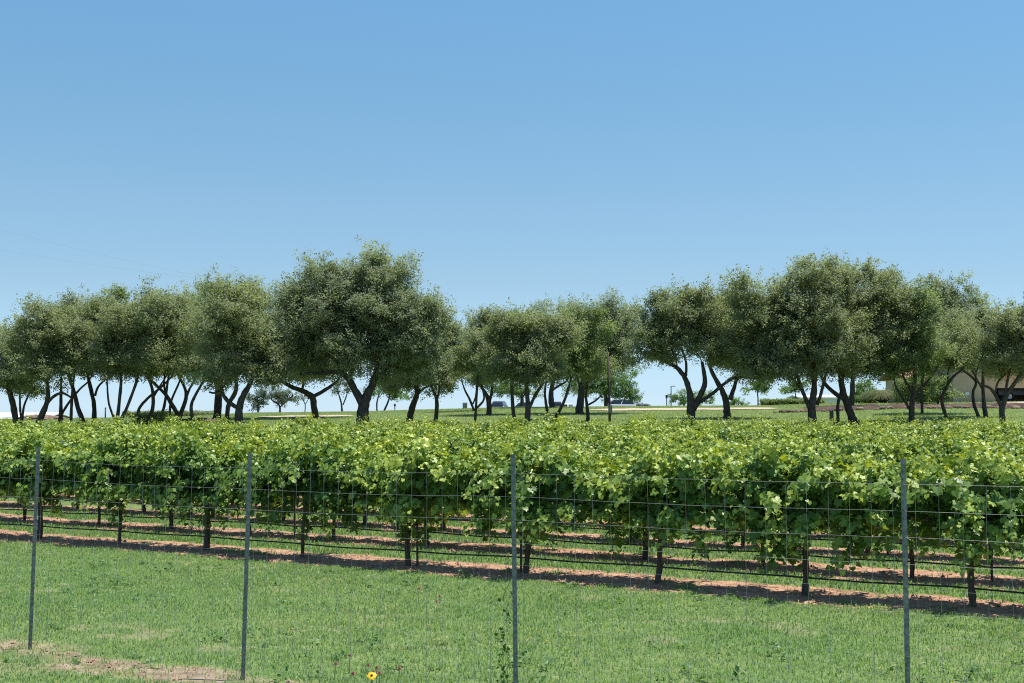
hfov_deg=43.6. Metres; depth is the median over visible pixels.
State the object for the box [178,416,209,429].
grapevine
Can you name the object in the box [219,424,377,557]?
grapevine
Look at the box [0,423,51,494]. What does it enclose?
grapevine
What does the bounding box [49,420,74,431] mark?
grapevine
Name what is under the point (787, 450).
grapevine
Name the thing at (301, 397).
tree
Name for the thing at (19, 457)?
grapevine
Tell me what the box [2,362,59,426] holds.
oak tree
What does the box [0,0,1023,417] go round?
sky
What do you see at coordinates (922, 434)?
grapevine
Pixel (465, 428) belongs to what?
grapevine
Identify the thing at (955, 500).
grapevine
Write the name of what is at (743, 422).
grapevine
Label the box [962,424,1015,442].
grapevine
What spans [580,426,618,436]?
grapevine
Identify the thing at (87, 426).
grapevine
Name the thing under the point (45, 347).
oak tree
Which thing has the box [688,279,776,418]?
oak tree
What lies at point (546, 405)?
oak tree
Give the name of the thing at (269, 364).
oak tree
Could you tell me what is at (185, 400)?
oak tree
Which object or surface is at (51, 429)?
grapevine
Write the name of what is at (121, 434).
grapevine
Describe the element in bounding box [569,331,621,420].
oak tree
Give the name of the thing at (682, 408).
dirt road
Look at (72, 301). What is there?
oak tree
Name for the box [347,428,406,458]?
grapevine
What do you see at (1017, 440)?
grapevine
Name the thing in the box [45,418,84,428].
grapevine
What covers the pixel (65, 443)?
grapevine
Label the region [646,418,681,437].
grapevine
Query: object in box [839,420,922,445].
grapevine
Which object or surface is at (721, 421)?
grapevine
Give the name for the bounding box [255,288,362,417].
oak tree
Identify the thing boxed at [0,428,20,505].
grapevine
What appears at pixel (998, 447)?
grapevine
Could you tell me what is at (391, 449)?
grapevine
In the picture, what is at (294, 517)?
vine stake
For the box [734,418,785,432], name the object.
grapevine
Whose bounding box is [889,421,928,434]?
grapevine
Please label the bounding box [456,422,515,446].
grapevine
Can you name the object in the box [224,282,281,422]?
oak tree
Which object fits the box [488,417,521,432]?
grapevine
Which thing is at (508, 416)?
grapevine
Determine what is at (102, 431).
grapevine
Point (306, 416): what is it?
dirt road
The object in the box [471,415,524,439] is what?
grapevine
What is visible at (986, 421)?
grapevine
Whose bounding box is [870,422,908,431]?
grapevine
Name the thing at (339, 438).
grapevine
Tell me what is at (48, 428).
grapevine
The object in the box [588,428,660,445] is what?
grapevine
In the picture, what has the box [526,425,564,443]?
grapevine
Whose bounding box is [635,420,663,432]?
grapevine
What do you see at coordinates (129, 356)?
oak tree
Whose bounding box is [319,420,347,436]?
grapevine
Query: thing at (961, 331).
oak tree
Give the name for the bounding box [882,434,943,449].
grapevine
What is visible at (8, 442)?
grapevine
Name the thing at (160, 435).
grapevine
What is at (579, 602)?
grass
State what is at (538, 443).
grapevine
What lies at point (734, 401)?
shrub
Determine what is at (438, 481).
grapevine
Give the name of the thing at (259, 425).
grapevine
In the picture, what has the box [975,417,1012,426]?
grapevine
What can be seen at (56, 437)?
grapevine
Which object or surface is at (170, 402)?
oak tree
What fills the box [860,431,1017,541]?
grapevine
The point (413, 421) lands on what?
grapevine
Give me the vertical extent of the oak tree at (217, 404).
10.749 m
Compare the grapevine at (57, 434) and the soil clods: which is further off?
the grapevine at (57, 434)
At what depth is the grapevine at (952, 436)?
35.33 m
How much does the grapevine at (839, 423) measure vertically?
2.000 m
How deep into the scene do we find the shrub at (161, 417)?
72.59 m
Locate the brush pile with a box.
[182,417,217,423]
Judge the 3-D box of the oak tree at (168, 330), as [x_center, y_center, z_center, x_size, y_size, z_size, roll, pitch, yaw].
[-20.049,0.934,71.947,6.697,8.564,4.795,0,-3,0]
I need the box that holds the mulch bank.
[777,403,1023,411]
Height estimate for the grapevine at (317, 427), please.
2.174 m
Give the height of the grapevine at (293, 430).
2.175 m
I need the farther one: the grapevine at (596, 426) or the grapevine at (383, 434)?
the grapevine at (596, 426)
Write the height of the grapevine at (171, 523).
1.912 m
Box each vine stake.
[294,496,295,536]
[416,489,418,566]
[520,514,521,572]
[990,545,992,581]
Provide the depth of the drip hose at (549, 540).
21.02 m
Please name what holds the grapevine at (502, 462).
on the ground at (714, 586)
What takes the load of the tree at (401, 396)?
on the ground at (714, 586)
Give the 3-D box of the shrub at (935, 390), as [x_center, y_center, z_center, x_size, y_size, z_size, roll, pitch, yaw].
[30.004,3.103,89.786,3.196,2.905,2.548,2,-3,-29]
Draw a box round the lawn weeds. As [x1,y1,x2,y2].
[2,557,1023,682]
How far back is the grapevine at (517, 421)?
53.53 m
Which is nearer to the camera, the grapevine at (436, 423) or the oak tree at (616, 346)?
the grapevine at (436, 423)
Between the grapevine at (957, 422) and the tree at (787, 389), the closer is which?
the grapevine at (957, 422)
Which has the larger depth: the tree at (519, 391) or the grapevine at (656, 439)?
the tree at (519, 391)
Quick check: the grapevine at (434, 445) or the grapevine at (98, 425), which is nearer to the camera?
the grapevine at (434, 445)
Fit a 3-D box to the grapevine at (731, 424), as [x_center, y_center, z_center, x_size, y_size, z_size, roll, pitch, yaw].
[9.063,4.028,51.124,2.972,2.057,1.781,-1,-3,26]
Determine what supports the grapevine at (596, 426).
on the ground at (714, 586)
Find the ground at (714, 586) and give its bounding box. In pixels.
[0,402,1023,682]
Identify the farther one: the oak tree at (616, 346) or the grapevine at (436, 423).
the oak tree at (616, 346)
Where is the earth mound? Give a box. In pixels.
[19,414,66,419]
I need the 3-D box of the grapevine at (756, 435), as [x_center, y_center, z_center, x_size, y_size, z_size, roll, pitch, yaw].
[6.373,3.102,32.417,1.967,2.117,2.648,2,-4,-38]
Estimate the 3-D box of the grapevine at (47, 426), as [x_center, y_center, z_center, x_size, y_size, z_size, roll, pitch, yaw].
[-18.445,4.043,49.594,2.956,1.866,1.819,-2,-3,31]
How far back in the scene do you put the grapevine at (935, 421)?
54.47 m
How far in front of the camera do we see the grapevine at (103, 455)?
22.35 m
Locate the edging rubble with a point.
(891, 407)
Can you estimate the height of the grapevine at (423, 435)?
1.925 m
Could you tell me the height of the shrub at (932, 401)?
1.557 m
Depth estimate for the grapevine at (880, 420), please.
50.97 m
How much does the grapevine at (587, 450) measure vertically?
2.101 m
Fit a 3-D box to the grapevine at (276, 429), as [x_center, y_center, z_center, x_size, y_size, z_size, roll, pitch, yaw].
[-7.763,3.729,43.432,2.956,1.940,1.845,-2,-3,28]
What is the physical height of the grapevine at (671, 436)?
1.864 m
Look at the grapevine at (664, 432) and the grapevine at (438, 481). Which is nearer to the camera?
the grapevine at (438, 481)
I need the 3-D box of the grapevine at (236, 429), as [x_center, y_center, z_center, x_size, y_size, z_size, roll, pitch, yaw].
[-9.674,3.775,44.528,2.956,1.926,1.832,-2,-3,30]
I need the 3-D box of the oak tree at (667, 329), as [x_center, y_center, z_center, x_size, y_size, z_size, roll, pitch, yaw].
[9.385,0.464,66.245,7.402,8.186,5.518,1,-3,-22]
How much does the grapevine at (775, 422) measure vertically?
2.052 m
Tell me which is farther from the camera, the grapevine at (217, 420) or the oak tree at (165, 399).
the oak tree at (165, 399)
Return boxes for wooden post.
[829,410,833,420]
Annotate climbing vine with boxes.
[494,580,512,682]
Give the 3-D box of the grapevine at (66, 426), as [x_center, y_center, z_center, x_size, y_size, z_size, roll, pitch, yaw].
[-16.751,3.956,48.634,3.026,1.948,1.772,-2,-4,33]
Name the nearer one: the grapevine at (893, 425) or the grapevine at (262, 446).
the grapevine at (262, 446)
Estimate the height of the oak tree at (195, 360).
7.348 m
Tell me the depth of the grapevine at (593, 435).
37.18 m
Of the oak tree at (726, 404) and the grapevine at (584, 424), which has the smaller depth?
the grapevine at (584, 424)
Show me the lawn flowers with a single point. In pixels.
(485, 645)
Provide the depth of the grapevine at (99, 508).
26.42 m
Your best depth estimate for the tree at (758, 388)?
119.48 m
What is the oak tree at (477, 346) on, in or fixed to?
on the ground at (714, 586)
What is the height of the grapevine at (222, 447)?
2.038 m
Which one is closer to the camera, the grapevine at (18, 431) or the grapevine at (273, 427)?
the grapevine at (18, 431)
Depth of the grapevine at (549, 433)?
38.50 m
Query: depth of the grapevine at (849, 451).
21.07 m
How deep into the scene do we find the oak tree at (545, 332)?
64.55 m
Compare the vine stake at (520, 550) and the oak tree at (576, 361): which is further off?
the oak tree at (576, 361)
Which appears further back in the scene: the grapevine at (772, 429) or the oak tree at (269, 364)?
the oak tree at (269, 364)
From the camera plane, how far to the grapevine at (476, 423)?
54.27 m
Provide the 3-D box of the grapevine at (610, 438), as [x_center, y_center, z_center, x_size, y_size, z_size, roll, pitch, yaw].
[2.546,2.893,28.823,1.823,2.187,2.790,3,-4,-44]
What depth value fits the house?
93.99 m
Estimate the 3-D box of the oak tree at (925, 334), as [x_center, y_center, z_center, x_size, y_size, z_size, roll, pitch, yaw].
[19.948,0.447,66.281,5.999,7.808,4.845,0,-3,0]
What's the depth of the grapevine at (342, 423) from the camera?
54.84 m
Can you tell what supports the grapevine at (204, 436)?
on the ground at (714, 586)
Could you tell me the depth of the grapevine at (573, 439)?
35.39 m
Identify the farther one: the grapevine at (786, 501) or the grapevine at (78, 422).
the grapevine at (78, 422)
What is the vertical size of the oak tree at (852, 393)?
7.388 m
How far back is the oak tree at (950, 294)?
75.75 m
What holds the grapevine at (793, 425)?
on the ground at (714, 586)
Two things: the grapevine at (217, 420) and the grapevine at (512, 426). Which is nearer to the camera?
the grapevine at (512, 426)
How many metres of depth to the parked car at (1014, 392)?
95.42 m
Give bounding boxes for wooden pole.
[607,354,611,424]
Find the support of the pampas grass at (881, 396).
on the ground at (714, 586)
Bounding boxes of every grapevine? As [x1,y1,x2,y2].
[0,417,29,430]
[0,420,30,435]
[0,420,94,538]
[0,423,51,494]
[0,426,81,520]
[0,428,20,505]
[0,429,17,500]
[1,425,40,438]
[15,415,45,430]
[15,422,54,432]
[19,425,56,435]
[30,421,75,437]
[40,431,86,497]
[43,424,72,443]
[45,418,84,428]
[46,426,100,508]
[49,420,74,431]
[51,416,177,543]
[54,420,84,431]
[62,427,136,524]
[63,418,105,439]
[68,419,100,436]
[71,415,106,426]
[85,414,122,433]
[95,422,166,448]
[101,425,136,434]
[105,413,136,428]
[113,438,172,511]
[116,415,155,431]
[128,423,264,549]
[136,415,176,428]
[136,422,161,434]
[138,438,198,528]
[139,428,175,445]
[140,416,183,434]
[156,428,194,451]
[157,416,192,430]
[162,418,206,440]
[162,418,211,433]
[169,416,196,426]
[174,424,244,446]
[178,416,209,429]
[188,420,243,437]
[195,416,237,428]
[197,429,246,516]
[207,420,253,431]
[207,429,302,532]
[208,424,269,459]
[213,423,264,436]
[216,431,266,443]
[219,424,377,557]
[232,427,288,439]
[233,417,262,431]
[238,435,308,521]
[240,426,286,450]
[249,423,295,430]
[258,423,311,434]
[262,434,395,539]
[270,418,311,443]
[275,413,322,427]
[283,430,340,451]
[288,422,313,432]
[290,417,339,438]
[299,415,336,430]
[312,428,351,446]
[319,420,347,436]
[319,424,479,565]
[322,421,369,444]
[329,414,381,431]
[330,418,350,428]
[338,420,406,437]
[338,426,405,524]
[346,416,377,429]
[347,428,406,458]
[360,422,436,449]
[362,417,389,427]
[362,419,419,438]
[377,417,421,432]
[383,443,470,544]
[390,436,486,529]
[392,423,448,441]
[396,430,444,445]
[400,416,434,433]
[407,417,435,428]
[410,429,444,442]
[418,414,446,424]
[427,418,456,437]
[429,429,502,516]
[434,426,495,450]
[441,431,622,573]
[444,422,476,435]
[448,419,473,429]
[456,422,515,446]
[461,420,481,429]
[468,434,593,551]
[470,430,514,441]
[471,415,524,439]
[477,416,525,435]
[478,429,599,464]
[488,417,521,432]
[491,411,537,426]
[493,414,588,444]
[497,418,582,452]
[497,439,596,462]
[499,416,528,431]
[518,415,575,433]
[519,424,591,439]
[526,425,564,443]
[537,411,583,432]
[538,416,586,435]
[541,412,576,426]
[564,424,649,451]
[572,425,637,435]
[574,421,752,583]
[574,422,676,458]
[576,419,626,431]
[577,427,674,523]
[577,451,712,559]
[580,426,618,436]
[581,419,645,442]
[581,426,678,540]
[587,421,613,434]
[588,418,621,427]
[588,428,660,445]
[618,413,669,427]
[620,411,665,431]
[632,412,656,425]
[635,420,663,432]
[636,417,680,432]
[645,422,693,442]
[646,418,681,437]
[654,431,720,445]
[655,427,722,446]
[657,425,736,453]
[657,438,752,510]
[664,440,764,546]
[670,414,701,425]
[680,415,709,431]
[682,420,722,432]
[691,430,762,531]
[699,435,821,566]
[700,422,733,436]
[703,416,757,443]
[704,436,923,594]
[707,414,746,427]
[712,417,746,428]
[716,424,793,445]
[721,422,797,447]
[723,415,762,430]
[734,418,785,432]
[742,413,784,426]
[743,423,798,436]
[749,429,840,458]
[752,420,832,457]
[779,419,800,430]
[781,424,815,436]
[785,418,840,434]
[785,420,826,434]
[786,422,856,446]
[795,421,885,449]
[799,424,855,435]
[800,438,880,535]
[801,416,828,424]
[801,431,932,553]
[817,418,861,429]
[823,417,864,430]
[830,426,864,437]
[831,429,911,456]
[831,445,994,577]
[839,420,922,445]
[840,416,874,428]
[849,429,1023,606]
[853,433,973,462]
[860,415,893,430]
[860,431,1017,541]
[870,413,908,427]
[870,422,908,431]
[881,427,926,438]
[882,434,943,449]
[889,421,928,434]
[892,419,917,429]
[895,422,956,442]
[899,419,944,429]
[904,431,962,449]
[905,417,960,437]
[918,423,978,439]
[918,437,993,458]
[919,416,961,427]
[924,415,960,430]
[932,429,986,442]
[936,417,976,428]
[937,449,1023,558]
[949,423,1022,451]
[959,417,1009,430]
[962,417,1017,434]
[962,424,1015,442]
[974,430,1023,461]
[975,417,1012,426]
[978,421,1022,437]
[978,438,1023,454]
[986,429,1023,447]
[994,423,1023,433]
[1003,420,1023,426]
[1006,452,1023,548]
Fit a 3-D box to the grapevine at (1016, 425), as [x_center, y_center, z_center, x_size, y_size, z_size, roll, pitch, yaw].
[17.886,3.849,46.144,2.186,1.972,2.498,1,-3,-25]
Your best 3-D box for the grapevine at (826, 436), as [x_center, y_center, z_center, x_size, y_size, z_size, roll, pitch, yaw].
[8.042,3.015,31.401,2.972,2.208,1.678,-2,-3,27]
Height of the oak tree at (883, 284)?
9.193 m
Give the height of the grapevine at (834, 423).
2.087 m
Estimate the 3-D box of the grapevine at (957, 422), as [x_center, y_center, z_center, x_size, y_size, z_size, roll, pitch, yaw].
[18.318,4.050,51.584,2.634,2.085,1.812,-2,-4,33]
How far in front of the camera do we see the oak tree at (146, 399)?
81.86 m
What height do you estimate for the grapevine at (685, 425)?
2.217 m
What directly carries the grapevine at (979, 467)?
on the ground at (714, 586)
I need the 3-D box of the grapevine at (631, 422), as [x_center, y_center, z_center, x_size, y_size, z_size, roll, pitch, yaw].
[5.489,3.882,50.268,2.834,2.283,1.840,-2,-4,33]
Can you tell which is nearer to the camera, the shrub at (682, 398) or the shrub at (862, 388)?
the shrub at (862, 388)
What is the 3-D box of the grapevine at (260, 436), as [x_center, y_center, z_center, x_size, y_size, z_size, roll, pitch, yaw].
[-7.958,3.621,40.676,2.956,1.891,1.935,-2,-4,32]
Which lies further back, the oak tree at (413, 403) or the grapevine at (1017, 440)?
the oak tree at (413, 403)
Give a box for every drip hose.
[0,509,1023,568]
[0,523,1023,593]
[1,496,1020,550]
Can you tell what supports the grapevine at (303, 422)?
on the ground at (714, 586)
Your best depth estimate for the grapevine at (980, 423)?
43.99 m
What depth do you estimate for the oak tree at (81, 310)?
71.88 m
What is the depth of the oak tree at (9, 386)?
74.76 m
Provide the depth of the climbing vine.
10.29 m
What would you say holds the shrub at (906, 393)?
on the ground at (714, 586)
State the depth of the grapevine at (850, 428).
38.88 m
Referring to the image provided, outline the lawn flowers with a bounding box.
[64,568,983,682]
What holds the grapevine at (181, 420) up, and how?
on the ground at (714, 586)
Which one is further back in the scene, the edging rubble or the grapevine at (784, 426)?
the edging rubble
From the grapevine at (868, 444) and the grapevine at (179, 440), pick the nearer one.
the grapevine at (868, 444)
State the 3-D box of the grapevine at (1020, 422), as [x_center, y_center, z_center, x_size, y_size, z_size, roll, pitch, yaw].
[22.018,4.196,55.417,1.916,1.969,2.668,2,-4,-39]
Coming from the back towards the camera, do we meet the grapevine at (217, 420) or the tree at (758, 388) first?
the tree at (758, 388)
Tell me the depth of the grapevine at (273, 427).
49.95 m
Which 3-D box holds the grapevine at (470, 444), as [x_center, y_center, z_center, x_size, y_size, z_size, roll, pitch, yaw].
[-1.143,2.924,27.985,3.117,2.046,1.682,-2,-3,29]
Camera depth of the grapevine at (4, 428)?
42.84 m
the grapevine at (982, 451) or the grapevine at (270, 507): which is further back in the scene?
the grapevine at (982, 451)
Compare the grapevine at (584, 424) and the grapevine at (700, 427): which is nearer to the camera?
the grapevine at (700, 427)
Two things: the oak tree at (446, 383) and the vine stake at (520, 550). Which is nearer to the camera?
the vine stake at (520, 550)
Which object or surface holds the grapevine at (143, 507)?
on the ground at (714, 586)
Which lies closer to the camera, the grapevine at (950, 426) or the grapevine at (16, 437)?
the grapevine at (16, 437)
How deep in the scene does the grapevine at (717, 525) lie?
19.33 m
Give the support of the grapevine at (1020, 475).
on the ground at (714, 586)
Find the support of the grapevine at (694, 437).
on the ground at (714, 586)
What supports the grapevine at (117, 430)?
on the ground at (714, 586)
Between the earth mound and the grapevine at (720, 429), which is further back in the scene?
the earth mound
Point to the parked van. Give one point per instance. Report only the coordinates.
(619, 403)
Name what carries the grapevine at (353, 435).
on the ground at (714, 586)
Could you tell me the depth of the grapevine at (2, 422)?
50.43 m
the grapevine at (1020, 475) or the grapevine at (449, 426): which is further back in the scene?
the grapevine at (449, 426)
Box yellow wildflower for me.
[367,672,376,682]
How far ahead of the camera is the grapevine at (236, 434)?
37.99 m
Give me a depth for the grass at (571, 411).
83.10 m
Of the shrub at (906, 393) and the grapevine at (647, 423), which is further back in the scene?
the shrub at (906, 393)
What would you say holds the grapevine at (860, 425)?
on the ground at (714, 586)
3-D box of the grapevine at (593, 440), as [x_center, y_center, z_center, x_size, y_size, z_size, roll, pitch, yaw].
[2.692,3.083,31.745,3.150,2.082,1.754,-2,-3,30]
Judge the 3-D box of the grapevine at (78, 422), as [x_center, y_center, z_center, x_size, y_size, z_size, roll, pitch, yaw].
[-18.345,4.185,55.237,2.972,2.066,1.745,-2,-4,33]
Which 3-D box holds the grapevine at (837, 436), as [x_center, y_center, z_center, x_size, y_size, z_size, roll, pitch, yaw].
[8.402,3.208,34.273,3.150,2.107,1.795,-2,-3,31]
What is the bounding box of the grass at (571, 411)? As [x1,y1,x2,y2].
[0,400,1023,428]
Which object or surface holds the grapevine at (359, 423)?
on the ground at (714, 586)
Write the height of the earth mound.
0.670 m
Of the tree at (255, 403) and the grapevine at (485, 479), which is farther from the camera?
the tree at (255, 403)
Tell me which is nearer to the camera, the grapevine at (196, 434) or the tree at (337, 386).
the grapevine at (196, 434)
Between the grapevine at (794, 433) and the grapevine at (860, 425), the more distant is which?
the grapevine at (860, 425)
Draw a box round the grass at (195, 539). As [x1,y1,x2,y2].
[0,508,1023,603]
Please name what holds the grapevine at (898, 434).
on the ground at (714, 586)
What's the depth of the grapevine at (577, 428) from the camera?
49.52 m
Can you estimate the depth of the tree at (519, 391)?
149.73 m
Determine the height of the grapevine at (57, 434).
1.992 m
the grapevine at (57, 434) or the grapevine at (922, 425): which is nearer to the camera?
the grapevine at (57, 434)
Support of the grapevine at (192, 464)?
on the ground at (714, 586)
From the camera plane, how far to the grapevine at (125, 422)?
50.31 m
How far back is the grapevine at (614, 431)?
40.03 m
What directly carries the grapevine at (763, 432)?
on the ground at (714, 586)
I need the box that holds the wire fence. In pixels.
[0,447,1023,682]
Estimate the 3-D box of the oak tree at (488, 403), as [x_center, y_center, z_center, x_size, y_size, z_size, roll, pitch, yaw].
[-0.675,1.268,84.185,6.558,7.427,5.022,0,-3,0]
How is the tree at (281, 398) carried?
on the ground at (714, 586)
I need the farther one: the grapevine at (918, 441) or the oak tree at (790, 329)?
the oak tree at (790, 329)
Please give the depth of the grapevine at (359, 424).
48.22 m
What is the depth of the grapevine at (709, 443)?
25.13 m
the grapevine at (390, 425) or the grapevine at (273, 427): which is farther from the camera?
the grapevine at (273, 427)
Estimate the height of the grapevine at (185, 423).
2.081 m
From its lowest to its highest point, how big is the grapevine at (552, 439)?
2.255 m
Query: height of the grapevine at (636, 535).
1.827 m
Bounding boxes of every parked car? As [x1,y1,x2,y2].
[492,401,507,407]
[636,403,650,405]
[996,388,1023,400]
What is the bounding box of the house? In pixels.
[878,365,1023,401]
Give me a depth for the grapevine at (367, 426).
38.62 m
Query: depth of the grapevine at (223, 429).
41.50 m
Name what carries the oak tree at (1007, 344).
on the ground at (714, 586)
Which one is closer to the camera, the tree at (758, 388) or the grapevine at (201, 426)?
the grapevine at (201, 426)
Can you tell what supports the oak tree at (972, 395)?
on the ground at (714, 586)
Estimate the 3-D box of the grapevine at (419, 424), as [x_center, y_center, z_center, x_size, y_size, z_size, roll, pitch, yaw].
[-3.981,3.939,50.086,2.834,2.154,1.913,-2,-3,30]
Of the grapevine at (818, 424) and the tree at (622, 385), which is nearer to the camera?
the grapevine at (818, 424)
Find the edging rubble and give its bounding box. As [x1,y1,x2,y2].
[773,405,1023,412]
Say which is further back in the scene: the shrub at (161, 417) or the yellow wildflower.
the shrub at (161, 417)
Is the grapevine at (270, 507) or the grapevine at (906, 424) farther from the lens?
the grapevine at (906, 424)
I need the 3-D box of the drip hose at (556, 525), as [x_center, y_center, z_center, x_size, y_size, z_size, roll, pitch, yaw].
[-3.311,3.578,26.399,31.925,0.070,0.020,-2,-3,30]
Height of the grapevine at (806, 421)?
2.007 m
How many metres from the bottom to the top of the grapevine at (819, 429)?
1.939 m
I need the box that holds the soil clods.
[0,521,1023,682]
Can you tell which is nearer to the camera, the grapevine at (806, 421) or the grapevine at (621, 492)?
the grapevine at (621, 492)
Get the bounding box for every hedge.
[122,409,213,417]
[759,397,825,405]
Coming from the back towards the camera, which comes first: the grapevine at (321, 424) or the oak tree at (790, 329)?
the oak tree at (790, 329)
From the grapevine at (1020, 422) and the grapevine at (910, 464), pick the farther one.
the grapevine at (1020, 422)
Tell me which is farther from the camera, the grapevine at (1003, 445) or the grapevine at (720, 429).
the grapevine at (720, 429)
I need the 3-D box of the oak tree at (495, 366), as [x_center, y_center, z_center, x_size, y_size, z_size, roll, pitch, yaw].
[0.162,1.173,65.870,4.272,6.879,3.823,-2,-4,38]
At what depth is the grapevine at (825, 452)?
23.80 m
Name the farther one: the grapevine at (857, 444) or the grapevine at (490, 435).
the grapevine at (490, 435)
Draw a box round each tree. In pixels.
[0,290,92,426]
[0,304,51,426]
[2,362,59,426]
[30,317,91,422]
[34,283,129,424]
[45,288,105,422]
[54,273,183,422]
[75,282,155,423]
[102,282,208,426]
[117,289,207,421]
[135,375,187,423]
[155,276,203,417]
[163,287,239,416]
[166,302,243,423]
[174,263,308,424]
[182,265,269,418]
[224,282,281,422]
[244,387,273,411]
[254,386,301,412]
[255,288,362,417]
[256,235,460,426]
[298,390,309,411]
[330,378,355,410]
[363,381,411,410]
[375,298,474,421]
[404,314,472,423]
[438,302,515,423]
[456,321,481,410]
[461,304,522,414]
[469,297,556,419]
[487,297,591,421]
[489,380,546,406]
[522,293,589,407]
[534,285,656,413]
[544,357,560,419]
[549,298,622,421]
[559,368,644,405]
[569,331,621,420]
[619,272,762,421]
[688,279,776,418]
[708,245,884,425]
[740,379,771,404]
[778,379,810,398]
[800,250,942,424]
[846,273,957,422]
[846,371,869,405]
[911,268,998,413]
[925,305,990,418]
[931,317,988,416]
[938,299,1006,417]
[949,292,1023,423]
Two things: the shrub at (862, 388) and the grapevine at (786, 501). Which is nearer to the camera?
the grapevine at (786, 501)
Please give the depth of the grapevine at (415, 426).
47.03 m
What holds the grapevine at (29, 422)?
on the ground at (714, 586)
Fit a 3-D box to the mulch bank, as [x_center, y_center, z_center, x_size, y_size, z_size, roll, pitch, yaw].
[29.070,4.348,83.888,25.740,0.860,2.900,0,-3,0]
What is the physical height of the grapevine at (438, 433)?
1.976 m
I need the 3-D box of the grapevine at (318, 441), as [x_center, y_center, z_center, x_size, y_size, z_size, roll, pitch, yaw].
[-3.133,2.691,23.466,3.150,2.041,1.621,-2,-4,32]
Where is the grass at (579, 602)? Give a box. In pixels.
[0,534,1023,682]
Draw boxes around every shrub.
[132,408,169,426]
[668,387,717,405]
[728,396,751,404]
[847,395,875,402]
[854,378,885,396]
[891,376,931,402]
[917,373,965,403]
[917,387,940,402]
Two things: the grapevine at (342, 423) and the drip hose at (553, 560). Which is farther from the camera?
the grapevine at (342, 423)
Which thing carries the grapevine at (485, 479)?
on the ground at (714, 586)
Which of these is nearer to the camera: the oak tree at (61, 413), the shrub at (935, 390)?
the oak tree at (61, 413)
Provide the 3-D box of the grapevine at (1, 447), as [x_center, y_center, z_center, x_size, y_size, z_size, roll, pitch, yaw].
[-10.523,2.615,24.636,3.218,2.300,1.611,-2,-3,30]
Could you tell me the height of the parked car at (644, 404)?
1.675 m
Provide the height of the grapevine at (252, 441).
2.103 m
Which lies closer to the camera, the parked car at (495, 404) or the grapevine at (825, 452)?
the grapevine at (825, 452)
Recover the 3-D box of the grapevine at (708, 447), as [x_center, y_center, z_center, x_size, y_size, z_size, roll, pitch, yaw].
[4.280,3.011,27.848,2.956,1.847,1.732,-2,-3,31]
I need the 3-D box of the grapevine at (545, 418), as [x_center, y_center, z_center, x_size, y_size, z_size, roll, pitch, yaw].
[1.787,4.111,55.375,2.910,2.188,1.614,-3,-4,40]
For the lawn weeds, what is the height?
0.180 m
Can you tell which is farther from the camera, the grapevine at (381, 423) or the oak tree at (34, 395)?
the oak tree at (34, 395)
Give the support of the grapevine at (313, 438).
on the ground at (714, 586)
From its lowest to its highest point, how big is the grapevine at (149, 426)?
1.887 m
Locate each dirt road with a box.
[262,415,352,417]
[590,407,775,409]
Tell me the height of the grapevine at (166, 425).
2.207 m
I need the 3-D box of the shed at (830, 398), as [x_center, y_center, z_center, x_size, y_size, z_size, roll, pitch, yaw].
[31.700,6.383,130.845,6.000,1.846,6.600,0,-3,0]
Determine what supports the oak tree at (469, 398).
on the ground at (714, 586)
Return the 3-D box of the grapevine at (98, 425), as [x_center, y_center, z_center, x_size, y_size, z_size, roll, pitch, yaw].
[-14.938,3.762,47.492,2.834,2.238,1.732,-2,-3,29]
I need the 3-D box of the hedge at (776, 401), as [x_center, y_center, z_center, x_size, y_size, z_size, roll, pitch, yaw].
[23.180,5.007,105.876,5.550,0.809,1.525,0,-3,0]
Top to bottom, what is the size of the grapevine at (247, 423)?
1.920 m
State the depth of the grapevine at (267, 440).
33.83 m
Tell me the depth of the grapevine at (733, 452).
22.13 m
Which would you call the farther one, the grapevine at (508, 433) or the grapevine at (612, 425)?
the grapevine at (612, 425)
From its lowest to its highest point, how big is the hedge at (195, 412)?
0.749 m
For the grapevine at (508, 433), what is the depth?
39.07 m
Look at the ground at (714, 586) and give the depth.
15.80 m
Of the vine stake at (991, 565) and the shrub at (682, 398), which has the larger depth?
the shrub at (682, 398)
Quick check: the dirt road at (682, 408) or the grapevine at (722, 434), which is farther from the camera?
the dirt road at (682, 408)
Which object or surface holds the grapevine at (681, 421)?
on the ground at (714, 586)
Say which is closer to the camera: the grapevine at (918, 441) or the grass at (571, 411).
the grapevine at (918, 441)
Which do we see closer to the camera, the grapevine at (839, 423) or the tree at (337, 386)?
the grapevine at (839, 423)
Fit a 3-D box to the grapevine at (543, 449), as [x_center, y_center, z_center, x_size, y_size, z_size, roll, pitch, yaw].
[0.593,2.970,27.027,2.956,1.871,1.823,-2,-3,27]
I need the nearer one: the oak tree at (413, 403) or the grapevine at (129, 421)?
the grapevine at (129, 421)
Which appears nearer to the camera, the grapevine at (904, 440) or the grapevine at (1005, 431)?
the grapevine at (904, 440)
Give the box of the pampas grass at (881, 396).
[856,389,898,402]
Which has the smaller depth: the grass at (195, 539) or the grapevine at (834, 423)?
the grass at (195, 539)
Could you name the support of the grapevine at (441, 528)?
on the ground at (714, 586)
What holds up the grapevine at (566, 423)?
on the ground at (714, 586)
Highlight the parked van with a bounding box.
[603,399,635,405]
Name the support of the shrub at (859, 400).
on the ground at (714, 586)
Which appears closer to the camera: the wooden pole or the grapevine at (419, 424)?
the grapevine at (419, 424)
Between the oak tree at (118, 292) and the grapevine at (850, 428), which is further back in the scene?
the oak tree at (118, 292)

